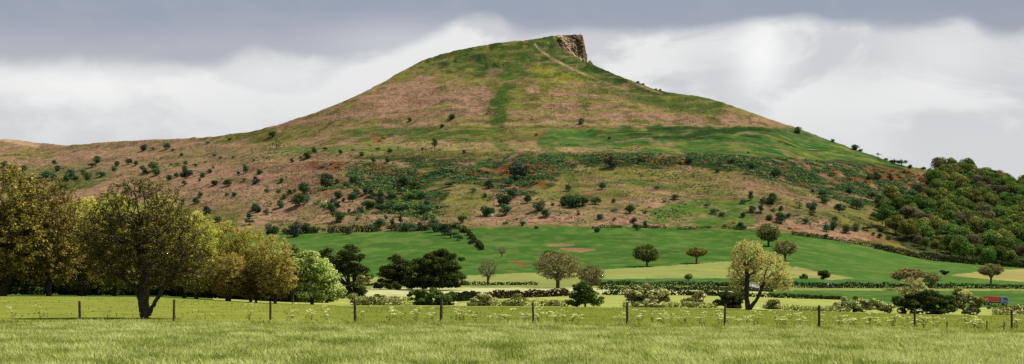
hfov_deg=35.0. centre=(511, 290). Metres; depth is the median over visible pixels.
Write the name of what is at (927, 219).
woodland tree
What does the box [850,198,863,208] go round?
hillside bush
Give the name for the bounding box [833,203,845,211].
hillside bush
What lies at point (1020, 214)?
woodland tree
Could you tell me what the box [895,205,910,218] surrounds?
woodland tree
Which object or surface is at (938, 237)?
woodland tree
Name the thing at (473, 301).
hawthorn shrub
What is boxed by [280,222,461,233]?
hedge
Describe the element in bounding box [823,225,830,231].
hillside bush
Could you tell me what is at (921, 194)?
woodland tree
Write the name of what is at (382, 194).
hillside bush
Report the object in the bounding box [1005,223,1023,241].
woodland tree
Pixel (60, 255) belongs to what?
woodland edge tree
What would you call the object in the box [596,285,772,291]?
hedge
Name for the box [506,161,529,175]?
hillside bush
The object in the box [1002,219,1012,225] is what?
woodland tree
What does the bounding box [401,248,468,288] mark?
broadleaf tree
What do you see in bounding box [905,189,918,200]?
hillside bush
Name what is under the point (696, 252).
field tree
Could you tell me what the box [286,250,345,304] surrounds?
broadleaf tree
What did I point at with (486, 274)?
field tree
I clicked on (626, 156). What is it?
undergrowth
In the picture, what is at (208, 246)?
woodland edge tree
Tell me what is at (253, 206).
hillside bush
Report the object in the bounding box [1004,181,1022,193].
woodland tree
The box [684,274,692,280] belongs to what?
field tree
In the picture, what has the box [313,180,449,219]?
undergrowth
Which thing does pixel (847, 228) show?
hillside bush
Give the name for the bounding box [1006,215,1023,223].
woodland tree
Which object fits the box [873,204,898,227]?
woodland tree
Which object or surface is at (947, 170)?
woodland tree
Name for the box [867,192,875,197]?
hillside bush
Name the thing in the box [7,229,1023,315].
valley fields
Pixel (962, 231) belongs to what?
woodland tree
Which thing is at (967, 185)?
woodland tree
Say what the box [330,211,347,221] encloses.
hillside bush
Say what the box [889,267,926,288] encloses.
field tree
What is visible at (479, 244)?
hedge
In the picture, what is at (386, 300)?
hedge
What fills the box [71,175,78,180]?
hillside bush
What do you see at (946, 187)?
woodland tree
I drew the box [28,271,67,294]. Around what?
understorey bush
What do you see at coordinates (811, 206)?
hillside bush
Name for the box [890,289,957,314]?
hedge bush
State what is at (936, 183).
woodland tree
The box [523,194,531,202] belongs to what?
hillside bush
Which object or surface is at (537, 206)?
hillside bush
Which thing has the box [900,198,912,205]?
hillside bush
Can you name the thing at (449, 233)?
hillside bush
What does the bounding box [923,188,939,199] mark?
woodland tree
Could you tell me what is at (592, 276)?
field tree
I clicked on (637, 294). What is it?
hawthorn shrub
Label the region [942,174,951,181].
woodland tree
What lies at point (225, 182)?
hillside bush
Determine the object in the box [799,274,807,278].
field bush
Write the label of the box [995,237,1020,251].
woodland tree
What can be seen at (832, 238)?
hedge
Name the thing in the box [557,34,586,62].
hill crag
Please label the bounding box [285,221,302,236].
hillside bush
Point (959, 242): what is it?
woodland tree
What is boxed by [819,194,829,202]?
hillside bush
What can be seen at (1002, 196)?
woodland tree
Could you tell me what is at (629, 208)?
hillside bush
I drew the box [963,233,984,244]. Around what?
woodland tree
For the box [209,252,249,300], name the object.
woodland edge tree
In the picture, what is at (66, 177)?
hillside bush
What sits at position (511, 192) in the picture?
hillside bush
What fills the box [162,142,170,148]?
hillside bush
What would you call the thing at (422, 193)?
hillside bush
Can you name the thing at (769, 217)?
hillside bush
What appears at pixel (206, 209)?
hillside bush
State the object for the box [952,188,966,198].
woodland tree
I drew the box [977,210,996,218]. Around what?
woodland tree
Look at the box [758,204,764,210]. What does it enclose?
hillside conifer
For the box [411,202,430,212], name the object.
hillside bush
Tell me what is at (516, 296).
hawthorn shrub
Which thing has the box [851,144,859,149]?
hillside bush
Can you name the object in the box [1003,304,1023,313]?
hawthorn shrub
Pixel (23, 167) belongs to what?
hillside bush
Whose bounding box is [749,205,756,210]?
hillside bush
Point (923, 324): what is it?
cow parsley
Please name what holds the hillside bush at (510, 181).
on the hill
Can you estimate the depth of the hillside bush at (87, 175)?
1270.21 m
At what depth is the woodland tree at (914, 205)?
1012.64 m
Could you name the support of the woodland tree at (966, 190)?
on the hill
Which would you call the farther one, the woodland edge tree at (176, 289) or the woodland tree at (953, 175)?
the woodland tree at (953, 175)
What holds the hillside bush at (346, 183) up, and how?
on the hill
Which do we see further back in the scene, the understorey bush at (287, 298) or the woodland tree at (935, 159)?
the woodland tree at (935, 159)
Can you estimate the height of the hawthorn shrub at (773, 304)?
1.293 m
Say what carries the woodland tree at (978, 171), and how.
on the hill
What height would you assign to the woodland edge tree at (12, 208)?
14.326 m
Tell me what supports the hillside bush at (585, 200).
on the hill
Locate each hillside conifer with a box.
[242,164,248,173]
[398,215,402,222]
[431,138,437,147]
[748,190,753,200]
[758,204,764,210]
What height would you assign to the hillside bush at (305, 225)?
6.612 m
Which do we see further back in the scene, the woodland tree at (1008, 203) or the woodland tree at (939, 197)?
the woodland tree at (1008, 203)
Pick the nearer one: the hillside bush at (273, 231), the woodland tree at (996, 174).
the hillside bush at (273, 231)
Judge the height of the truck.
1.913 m
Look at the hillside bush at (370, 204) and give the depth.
959.84 m
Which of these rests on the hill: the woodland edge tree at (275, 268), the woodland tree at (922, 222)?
the woodland tree at (922, 222)
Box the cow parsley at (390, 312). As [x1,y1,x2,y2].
[381,303,394,319]
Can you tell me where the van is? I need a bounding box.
[749,282,758,287]
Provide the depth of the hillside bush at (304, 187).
1034.91 m
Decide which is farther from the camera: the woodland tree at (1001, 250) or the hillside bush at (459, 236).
the woodland tree at (1001, 250)
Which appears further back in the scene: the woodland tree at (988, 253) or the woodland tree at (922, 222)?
the woodland tree at (922, 222)
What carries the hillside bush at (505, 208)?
on the hill
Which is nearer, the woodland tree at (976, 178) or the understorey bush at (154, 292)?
the understorey bush at (154, 292)
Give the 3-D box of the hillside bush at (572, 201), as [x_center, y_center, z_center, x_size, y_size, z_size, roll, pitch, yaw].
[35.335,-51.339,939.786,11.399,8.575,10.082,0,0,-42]
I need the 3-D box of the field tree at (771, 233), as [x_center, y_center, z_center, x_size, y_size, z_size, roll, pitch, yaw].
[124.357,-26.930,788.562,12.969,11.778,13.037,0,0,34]
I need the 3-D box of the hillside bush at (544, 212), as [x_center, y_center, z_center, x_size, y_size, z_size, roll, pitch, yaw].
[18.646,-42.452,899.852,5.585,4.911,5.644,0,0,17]
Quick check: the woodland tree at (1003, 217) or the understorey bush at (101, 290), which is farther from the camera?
the woodland tree at (1003, 217)
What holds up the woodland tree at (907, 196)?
on the hill
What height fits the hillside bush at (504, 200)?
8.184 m
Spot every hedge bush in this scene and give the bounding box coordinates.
[373,282,401,289]
[406,287,457,305]
[712,293,743,308]
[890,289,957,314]
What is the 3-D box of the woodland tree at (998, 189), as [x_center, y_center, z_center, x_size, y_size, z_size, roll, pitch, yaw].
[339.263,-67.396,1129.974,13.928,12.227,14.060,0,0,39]
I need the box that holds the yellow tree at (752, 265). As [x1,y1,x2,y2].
[725,238,793,309]
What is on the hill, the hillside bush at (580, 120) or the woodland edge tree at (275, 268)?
the hillside bush at (580, 120)
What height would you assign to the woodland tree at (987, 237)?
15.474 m
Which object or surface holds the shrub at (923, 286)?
on the valley fields at (610, 252)
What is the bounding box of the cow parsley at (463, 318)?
[458,304,467,320]
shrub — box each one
[346,293,377,304]
[355,275,371,285]
[373,294,401,304]
[467,293,497,305]
[502,293,526,305]
[622,283,670,307]
[680,290,706,307]
[762,299,781,309]
[833,296,876,311]
[871,300,895,312]
[893,277,934,296]
[951,287,988,314]
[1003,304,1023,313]
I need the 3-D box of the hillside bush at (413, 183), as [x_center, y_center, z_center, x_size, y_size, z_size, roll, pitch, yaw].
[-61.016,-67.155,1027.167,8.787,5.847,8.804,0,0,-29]
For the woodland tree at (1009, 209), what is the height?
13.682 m
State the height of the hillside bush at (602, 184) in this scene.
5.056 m
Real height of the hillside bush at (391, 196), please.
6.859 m
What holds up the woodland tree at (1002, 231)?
on the hill
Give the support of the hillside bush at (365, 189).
on the hill
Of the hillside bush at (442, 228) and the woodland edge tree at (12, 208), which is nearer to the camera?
the woodland edge tree at (12, 208)
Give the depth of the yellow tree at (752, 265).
162.61 m
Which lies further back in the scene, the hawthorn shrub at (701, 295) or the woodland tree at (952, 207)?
the woodland tree at (952, 207)
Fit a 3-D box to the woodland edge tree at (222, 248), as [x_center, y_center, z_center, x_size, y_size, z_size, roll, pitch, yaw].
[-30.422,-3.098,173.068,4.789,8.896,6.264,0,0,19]
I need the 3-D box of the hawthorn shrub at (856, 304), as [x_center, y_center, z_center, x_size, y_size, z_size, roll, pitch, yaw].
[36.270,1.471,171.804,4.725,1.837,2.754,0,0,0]
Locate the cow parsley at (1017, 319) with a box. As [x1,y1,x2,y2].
[1009,312,1021,328]
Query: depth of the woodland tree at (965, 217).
967.98 m
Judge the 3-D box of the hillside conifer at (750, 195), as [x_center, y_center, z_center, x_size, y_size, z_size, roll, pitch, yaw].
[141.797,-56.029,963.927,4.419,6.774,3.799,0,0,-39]
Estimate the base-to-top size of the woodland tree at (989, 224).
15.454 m
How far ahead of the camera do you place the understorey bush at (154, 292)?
204.03 m
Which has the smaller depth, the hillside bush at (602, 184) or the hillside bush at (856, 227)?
the hillside bush at (856, 227)
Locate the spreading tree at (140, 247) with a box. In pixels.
[74,176,218,317]
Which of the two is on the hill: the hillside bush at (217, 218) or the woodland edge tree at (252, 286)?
the hillside bush at (217, 218)
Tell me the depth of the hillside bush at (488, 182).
1002.72 m
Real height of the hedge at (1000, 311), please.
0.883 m
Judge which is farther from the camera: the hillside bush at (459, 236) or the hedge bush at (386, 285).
the hillside bush at (459, 236)
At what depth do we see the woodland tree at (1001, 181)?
1143.57 m
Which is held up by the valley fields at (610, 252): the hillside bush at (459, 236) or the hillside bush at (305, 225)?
the hillside bush at (459, 236)
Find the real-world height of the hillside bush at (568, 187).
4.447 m
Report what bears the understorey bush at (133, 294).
on the valley fields at (610, 252)
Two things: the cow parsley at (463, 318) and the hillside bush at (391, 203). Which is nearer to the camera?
the cow parsley at (463, 318)
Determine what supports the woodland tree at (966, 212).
on the hill
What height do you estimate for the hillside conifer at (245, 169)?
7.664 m
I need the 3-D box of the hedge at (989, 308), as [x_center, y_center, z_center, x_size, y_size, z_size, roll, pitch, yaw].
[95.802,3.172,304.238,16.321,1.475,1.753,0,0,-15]
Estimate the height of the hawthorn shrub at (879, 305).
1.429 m
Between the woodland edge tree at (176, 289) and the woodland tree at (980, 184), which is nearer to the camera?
the woodland edge tree at (176, 289)
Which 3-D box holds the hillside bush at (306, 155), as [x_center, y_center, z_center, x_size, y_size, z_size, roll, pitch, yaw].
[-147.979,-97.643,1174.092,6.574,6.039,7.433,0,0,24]
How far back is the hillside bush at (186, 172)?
1168.03 m
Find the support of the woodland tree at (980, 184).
on the hill
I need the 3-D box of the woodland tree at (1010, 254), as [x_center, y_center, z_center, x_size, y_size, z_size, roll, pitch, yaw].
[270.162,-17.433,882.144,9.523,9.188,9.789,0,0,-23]
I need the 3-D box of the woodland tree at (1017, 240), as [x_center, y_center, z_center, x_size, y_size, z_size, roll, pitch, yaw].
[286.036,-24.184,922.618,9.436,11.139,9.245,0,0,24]
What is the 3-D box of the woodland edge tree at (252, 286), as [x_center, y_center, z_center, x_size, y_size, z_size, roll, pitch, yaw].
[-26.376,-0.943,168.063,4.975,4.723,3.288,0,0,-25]
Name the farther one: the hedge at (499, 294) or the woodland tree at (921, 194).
the woodland tree at (921, 194)
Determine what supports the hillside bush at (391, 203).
on the hill
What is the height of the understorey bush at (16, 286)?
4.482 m
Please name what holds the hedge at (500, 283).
on the valley fields at (610, 252)
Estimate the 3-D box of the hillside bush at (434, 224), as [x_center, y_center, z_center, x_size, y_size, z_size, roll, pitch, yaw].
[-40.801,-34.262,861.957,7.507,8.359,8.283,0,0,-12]
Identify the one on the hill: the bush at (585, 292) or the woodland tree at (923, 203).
the woodland tree at (923, 203)
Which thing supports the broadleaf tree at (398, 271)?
on the valley fields at (610, 252)
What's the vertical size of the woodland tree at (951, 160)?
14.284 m
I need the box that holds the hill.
[0,35,1023,268]
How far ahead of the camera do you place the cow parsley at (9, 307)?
85.91 m
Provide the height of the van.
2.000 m
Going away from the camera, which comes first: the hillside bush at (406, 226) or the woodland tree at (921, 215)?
the hillside bush at (406, 226)
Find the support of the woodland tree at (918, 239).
on the hill
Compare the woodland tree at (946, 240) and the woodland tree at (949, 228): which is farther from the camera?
the woodland tree at (949, 228)
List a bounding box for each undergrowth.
[2,139,888,227]
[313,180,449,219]
[344,152,929,209]
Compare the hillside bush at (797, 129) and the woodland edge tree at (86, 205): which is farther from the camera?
the hillside bush at (797, 129)
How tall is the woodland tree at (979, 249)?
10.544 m
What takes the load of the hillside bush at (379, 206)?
on the hill
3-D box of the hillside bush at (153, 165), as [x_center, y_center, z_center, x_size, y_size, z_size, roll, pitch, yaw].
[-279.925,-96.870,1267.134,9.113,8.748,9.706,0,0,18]
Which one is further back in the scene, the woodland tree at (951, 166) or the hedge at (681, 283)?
the woodland tree at (951, 166)
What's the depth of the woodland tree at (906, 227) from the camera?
923.67 m
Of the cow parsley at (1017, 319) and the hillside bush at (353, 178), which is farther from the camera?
the hillside bush at (353, 178)
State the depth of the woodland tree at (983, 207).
1037.52 m
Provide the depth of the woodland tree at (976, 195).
1081.99 m
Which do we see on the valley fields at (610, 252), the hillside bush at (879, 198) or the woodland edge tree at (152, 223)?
the woodland edge tree at (152, 223)
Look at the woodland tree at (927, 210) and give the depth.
998.87 m
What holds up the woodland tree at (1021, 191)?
on the hill
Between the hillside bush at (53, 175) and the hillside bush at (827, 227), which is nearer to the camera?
the hillside bush at (827, 227)
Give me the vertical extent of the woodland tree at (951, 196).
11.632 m
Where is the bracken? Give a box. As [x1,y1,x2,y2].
[2,81,896,232]
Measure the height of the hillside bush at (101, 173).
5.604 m
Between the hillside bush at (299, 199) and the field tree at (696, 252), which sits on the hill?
the hillside bush at (299, 199)
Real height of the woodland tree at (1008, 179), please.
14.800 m
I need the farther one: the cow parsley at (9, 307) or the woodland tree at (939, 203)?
the woodland tree at (939, 203)
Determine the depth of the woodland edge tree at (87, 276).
177.21 m
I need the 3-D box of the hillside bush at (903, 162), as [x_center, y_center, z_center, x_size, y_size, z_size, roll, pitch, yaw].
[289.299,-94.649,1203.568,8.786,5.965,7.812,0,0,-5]
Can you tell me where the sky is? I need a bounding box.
[0,0,1023,179]
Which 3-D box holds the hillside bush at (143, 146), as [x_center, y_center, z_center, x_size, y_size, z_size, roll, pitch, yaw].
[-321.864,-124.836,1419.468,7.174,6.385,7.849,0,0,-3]
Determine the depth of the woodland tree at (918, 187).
1067.87 m
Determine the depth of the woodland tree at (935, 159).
1222.34 m
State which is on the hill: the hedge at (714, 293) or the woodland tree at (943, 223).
the woodland tree at (943, 223)
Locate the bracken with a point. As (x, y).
(684, 173)
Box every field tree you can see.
[478,259,498,284]
[497,247,505,256]
[532,251,583,287]
[539,250,561,264]
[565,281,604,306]
[576,265,604,286]
[632,243,658,266]
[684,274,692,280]
[686,247,707,262]
[755,223,781,245]
[772,239,797,260]
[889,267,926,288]
[921,272,942,286]
[977,263,1004,283]
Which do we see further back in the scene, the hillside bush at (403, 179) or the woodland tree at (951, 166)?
the woodland tree at (951, 166)
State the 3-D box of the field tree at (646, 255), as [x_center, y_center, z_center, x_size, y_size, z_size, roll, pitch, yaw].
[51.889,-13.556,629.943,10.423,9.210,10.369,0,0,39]
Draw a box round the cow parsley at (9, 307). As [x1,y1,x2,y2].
[6,306,17,316]
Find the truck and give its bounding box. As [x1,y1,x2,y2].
[982,296,1008,304]
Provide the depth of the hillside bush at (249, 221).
953.34 m
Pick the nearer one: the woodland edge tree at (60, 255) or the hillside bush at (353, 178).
the woodland edge tree at (60, 255)
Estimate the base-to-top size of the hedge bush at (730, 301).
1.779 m
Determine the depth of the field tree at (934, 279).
539.13 m
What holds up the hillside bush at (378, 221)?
on the hill
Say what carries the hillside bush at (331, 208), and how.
on the hill
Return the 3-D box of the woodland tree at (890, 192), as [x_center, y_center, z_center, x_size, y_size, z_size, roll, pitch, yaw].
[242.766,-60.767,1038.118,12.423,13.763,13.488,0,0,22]
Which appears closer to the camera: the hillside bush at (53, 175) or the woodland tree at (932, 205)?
the woodland tree at (932, 205)
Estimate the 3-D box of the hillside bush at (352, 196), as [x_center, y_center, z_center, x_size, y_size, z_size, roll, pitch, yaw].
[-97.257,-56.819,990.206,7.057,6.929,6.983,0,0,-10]
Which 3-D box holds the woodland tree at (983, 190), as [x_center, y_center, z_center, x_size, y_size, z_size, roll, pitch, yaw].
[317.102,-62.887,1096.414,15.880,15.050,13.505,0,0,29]
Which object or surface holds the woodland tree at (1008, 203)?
on the hill
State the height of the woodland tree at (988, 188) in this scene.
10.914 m
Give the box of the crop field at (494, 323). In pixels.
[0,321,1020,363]
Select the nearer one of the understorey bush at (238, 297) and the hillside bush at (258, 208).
the understorey bush at (238, 297)
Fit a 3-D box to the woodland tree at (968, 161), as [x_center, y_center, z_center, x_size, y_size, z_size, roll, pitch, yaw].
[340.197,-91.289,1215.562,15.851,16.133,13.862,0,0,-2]
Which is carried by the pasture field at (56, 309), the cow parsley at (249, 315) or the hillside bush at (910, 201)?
the cow parsley at (249, 315)
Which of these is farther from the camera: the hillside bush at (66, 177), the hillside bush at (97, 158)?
the hillside bush at (97, 158)
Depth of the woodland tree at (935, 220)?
941.11 m
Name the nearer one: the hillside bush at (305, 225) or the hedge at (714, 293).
the hedge at (714, 293)
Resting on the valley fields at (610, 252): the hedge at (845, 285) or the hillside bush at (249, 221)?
the hedge at (845, 285)
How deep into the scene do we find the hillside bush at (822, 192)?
1014.18 m
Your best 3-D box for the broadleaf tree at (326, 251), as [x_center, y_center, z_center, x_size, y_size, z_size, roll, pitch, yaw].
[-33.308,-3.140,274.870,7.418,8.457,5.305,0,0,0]
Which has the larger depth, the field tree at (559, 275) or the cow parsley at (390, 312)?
the field tree at (559, 275)
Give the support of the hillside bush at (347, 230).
on the hill
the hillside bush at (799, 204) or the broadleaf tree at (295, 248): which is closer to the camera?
the broadleaf tree at (295, 248)
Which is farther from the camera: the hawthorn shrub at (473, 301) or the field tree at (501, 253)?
the field tree at (501, 253)
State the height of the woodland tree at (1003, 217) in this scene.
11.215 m
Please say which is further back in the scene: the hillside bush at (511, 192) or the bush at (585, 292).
the hillside bush at (511, 192)
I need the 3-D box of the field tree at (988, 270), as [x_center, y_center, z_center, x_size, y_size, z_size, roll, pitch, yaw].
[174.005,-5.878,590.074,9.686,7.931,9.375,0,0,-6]
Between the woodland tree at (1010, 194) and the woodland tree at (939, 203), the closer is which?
the woodland tree at (939, 203)
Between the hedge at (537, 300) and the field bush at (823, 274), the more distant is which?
the field bush at (823, 274)
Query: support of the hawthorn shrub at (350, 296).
on the valley fields at (610, 252)
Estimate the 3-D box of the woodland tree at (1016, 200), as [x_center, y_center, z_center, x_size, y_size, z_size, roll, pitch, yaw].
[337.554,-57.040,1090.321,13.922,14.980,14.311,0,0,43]
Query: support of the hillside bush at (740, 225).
on the hill
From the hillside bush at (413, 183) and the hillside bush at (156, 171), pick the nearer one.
the hillside bush at (413, 183)
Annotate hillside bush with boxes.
[21,165,27,170]
[38,170,50,177]
[49,173,57,178]
[56,181,69,190]
[63,174,70,180]
[64,169,75,177]
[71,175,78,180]
[81,171,92,180]
[93,155,101,162]
[95,172,105,176]
[124,158,132,163]
[140,144,146,150]
[148,161,158,168]
[153,168,160,174]
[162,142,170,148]
[179,169,192,177]
[202,206,211,212]
[213,215,221,221]
[222,179,232,185]
[244,219,254,224]
[250,203,258,210]
[254,206,260,212]
[264,223,280,236]
[268,131,276,136]
[276,200,284,207]
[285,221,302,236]
[290,193,309,206]
[297,182,310,193]
[300,223,309,232]
[303,151,311,158]
[317,173,333,186]
[327,203,336,212]
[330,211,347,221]
[334,190,342,197]
[342,227,351,234]
[343,181,349,187]
[347,192,357,201]
[349,175,358,181]
[352,189,361,195]
[361,200,374,207]
[362,187,368,193]
[368,189,375,195]
[373,218,384,225]
[374,202,389,210]
[375,196,383,203]
[376,192,384,197]
[384,191,396,200]
[385,200,395,207]
[393,204,401,211]
[395,175,410,185]
[398,222,416,231]
[400,203,409,210]
[405,193,414,198]
[408,181,422,186]
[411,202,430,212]
[418,192,427,195]
[428,218,440,231]
[436,224,451,234]
[442,230,457,237]
[453,234,462,240]
[457,215,467,222]
[457,225,465,231]
[480,205,495,215]
[485,179,494,187]
[495,193,512,204]
[498,204,511,214]
[503,177,513,185]
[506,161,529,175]
[507,187,517,196]
[509,175,521,180]
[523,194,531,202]
[532,200,545,210]
[541,209,550,216]
[560,196,566,205]
[564,184,571,190]
[564,194,581,207]
[578,118,584,123]
[579,196,589,204]
[589,196,601,203]
[599,181,606,188]
[603,156,617,167]
[624,204,635,213]
[685,156,693,162]
[736,222,746,228]
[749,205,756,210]
[765,192,777,203]
[765,214,772,219]
[771,168,781,176]
[775,212,786,223]
[794,126,801,132]
[795,199,802,208]
[806,201,817,210]
[817,189,828,196]
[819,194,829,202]
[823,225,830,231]
[829,222,837,229]
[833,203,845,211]
[842,224,851,232]
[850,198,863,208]
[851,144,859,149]
[851,223,860,231]
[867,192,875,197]
[872,171,881,179]
[874,194,884,202]
[885,234,892,239]
[896,159,908,165]
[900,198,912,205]
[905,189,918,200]
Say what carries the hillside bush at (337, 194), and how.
on the hill
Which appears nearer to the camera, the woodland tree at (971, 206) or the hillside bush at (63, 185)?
the woodland tree at (971, 206)
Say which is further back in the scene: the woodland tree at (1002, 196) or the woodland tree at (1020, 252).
the woodland tree at (1002, 196)
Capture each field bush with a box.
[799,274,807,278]
[817,270,830,279]
[939,270,949,274]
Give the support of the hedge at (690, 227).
on the hill
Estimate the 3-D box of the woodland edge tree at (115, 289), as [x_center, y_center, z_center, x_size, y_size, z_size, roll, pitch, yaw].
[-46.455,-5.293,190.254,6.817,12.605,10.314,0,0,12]
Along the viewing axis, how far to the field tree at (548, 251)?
606.84 m
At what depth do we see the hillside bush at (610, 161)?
1044.83 m
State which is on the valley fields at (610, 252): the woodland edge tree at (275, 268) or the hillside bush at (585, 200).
the woodland edge tree at (275, 268)
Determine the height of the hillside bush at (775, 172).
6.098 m
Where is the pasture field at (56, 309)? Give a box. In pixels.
[0,296,1023,330]
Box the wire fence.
[23,299,1015,329]
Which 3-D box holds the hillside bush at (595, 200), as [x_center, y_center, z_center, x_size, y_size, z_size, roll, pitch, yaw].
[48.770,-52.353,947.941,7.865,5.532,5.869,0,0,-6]
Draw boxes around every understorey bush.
[7,265,45,294]
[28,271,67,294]
[61,278,133,295]
[109,270,157,295]
[138,280,181,296]
[186,288,238,297]
[217,263,254,299]
[243,253,299,301]
[279,288,345,302]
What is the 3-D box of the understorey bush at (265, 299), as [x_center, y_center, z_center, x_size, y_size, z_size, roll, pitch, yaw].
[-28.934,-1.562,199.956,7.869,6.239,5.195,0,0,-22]
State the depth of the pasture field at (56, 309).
111.47 m
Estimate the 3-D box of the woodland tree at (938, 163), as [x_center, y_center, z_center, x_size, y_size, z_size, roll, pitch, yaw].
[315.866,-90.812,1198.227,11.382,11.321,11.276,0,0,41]
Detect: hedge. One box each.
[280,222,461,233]
[353,296,411,305]
[364,281,538,285]
[452,291,479,301]
[459,288,569,298]
[463,225,483,249]
[469,298,569,306]
[592,224,745,229]
[592,280,765,286]
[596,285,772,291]
[602,289,842,299]
[620,300,718,307]
[770,281,1023,288]
[782,304,845,311]
[791,230,894,251]
[874,243,1023,267]
[986,304,1023,309]
[992,308,1023,315]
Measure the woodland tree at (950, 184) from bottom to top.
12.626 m
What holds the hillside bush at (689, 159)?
on the hill
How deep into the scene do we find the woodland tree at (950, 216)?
964.64 m
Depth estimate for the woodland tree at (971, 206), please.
1045.40 m
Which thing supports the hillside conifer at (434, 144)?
on the hill
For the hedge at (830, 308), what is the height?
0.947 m
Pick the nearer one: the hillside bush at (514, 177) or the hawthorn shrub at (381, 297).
the hawthorn shrub at (381, 297)
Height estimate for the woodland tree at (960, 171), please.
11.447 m
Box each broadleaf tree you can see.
[281,244,305,303]
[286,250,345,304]
[314,247,335,264]
[323,244,373,295]
[376,253,421,288]
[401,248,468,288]
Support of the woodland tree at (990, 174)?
on the hill
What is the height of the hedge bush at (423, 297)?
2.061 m
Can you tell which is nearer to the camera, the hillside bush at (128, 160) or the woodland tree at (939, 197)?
the woodland tree at (939, 197)
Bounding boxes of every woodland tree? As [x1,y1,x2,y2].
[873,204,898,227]
[874,200,885,207]
[882,185,899,199]
[884,214,903,233]
[891,197,906,209]
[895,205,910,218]
[896,219,918,239]
[898,206,923,219]
[903,194,913,199]
[905,203,917,209]
[910,183,925,192]
[910,213,931,220]
[912,218,929,234]
[913,192,931,199]
[913,197,929,210]
[913,235,921,245]
[914,225,935,239]
[918,199,937,211]
[918,237,930,249]
[921,207,934,213]
[921,217,937,237]
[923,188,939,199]
[924,169,942,180]
[928,215,942,236]
[929,178,945,189]
[929,239,944,253]
[930,157,943,167]
[931,199,949,211]
[932,195,947,200]
[933,160,946,168]
[933,235,944,240]
[934,220,950,234]
[935,210,960,224]
[936,224,958,234]
[937,203,958,214]
[938,187,946,195]
[939,234,957,256]
[940,179,949,191]
[941,168,956,173]
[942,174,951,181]
[943,158,957,164]
[943,180,955,191]
[944,163,960,171]
[945,172,961,180]
[946,194,955,201]
[948,235,976,258]
[950,198,967,208]
[951,227,975,236]
[952,176,969,188]
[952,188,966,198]
[956,165,963,173]
[956,213,975,225]
[958,158,976,167]
[958,162,972,173]
[958,184,971,190]
[960,187,974,197]
[962,210,981,217]
[963,216,984,233]
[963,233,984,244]
[964,201,974,210]
[965,171,978,181]
[965,189,985,202]
[969,175,983,184]
[969,244,985,257]
[970,168,984,179]
[973,186,994,200]
[974,204,993,215]
[975,181,985,186]
[976,217,1001,232]
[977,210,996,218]
[978,229,1002,246]
[979,248,995,262]
[980,175,991,183]
[982,186,992,192]
[982,192,999,206]
[985,172,995,182]
[991,185,1009,193]
[991,218,1003,230]
[992,245,1008,259]
[993,172,1005,177]
[993,177,1007,185]
[993,206,1009,217]
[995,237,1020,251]
[997,176,1013,182]
[997,193,1005,200]
[997,216,1006,223]
[997,228,1006,234]
[1000,201,1013,213]
[1001,230,1015,237]
[1001,250,1019,261]
[1002,206,1013,215]
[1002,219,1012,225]
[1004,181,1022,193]
[1005,194,1023,205]
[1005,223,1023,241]
[1006,192,1018,200]
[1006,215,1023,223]
[1008,205,1021,213]
[1011,238,1023,249]
[1014,244,1023,257]
[1015,200,1023,211]
[1016,211,1023,222]
[1017,185,1023,196]
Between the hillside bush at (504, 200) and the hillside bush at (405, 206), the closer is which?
the hillside bush at (405, 206)
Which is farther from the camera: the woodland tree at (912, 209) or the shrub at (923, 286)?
the woodland tree at (912, 209)
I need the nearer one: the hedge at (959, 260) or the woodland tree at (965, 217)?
the hedge at (959, 260)
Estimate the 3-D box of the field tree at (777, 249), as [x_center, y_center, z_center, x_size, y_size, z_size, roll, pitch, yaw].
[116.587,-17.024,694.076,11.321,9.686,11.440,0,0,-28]
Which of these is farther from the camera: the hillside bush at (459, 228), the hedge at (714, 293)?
the hillside bush at (459, 228)
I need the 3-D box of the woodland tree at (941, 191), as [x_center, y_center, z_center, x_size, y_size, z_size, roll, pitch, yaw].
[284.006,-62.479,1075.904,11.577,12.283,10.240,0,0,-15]
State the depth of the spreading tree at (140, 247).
86.35 m
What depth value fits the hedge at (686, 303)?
170.21 m
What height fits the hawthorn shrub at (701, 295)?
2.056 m
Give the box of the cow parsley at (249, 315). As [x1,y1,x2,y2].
[245,303,256,319]
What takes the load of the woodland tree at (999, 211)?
on the hill
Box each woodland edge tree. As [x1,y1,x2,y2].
[0,161,57,295]
[10,176,89,295]
[52,221,116,295]
[65,196,114,295]
[89,191,142,295]
[133,195,182,296]
[163,241,202,297]
[173,210,219,298]
[209,220,247,300]
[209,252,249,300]
[229,225,269,301]
[234,258,276,302]
[252,234,299,303]
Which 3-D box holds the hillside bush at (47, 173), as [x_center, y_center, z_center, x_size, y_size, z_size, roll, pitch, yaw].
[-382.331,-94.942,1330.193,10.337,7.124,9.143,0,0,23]
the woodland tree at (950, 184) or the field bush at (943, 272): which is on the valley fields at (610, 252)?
the field bush at (943, 272)
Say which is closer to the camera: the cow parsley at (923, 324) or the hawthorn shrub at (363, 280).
the cow parsley at (923, 324)
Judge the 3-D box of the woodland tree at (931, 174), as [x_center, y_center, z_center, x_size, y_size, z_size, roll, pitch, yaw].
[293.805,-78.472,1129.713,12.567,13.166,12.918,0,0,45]
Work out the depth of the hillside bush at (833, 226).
914.57 m
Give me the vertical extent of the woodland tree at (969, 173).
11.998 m
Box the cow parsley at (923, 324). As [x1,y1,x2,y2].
[916,310,928,327]

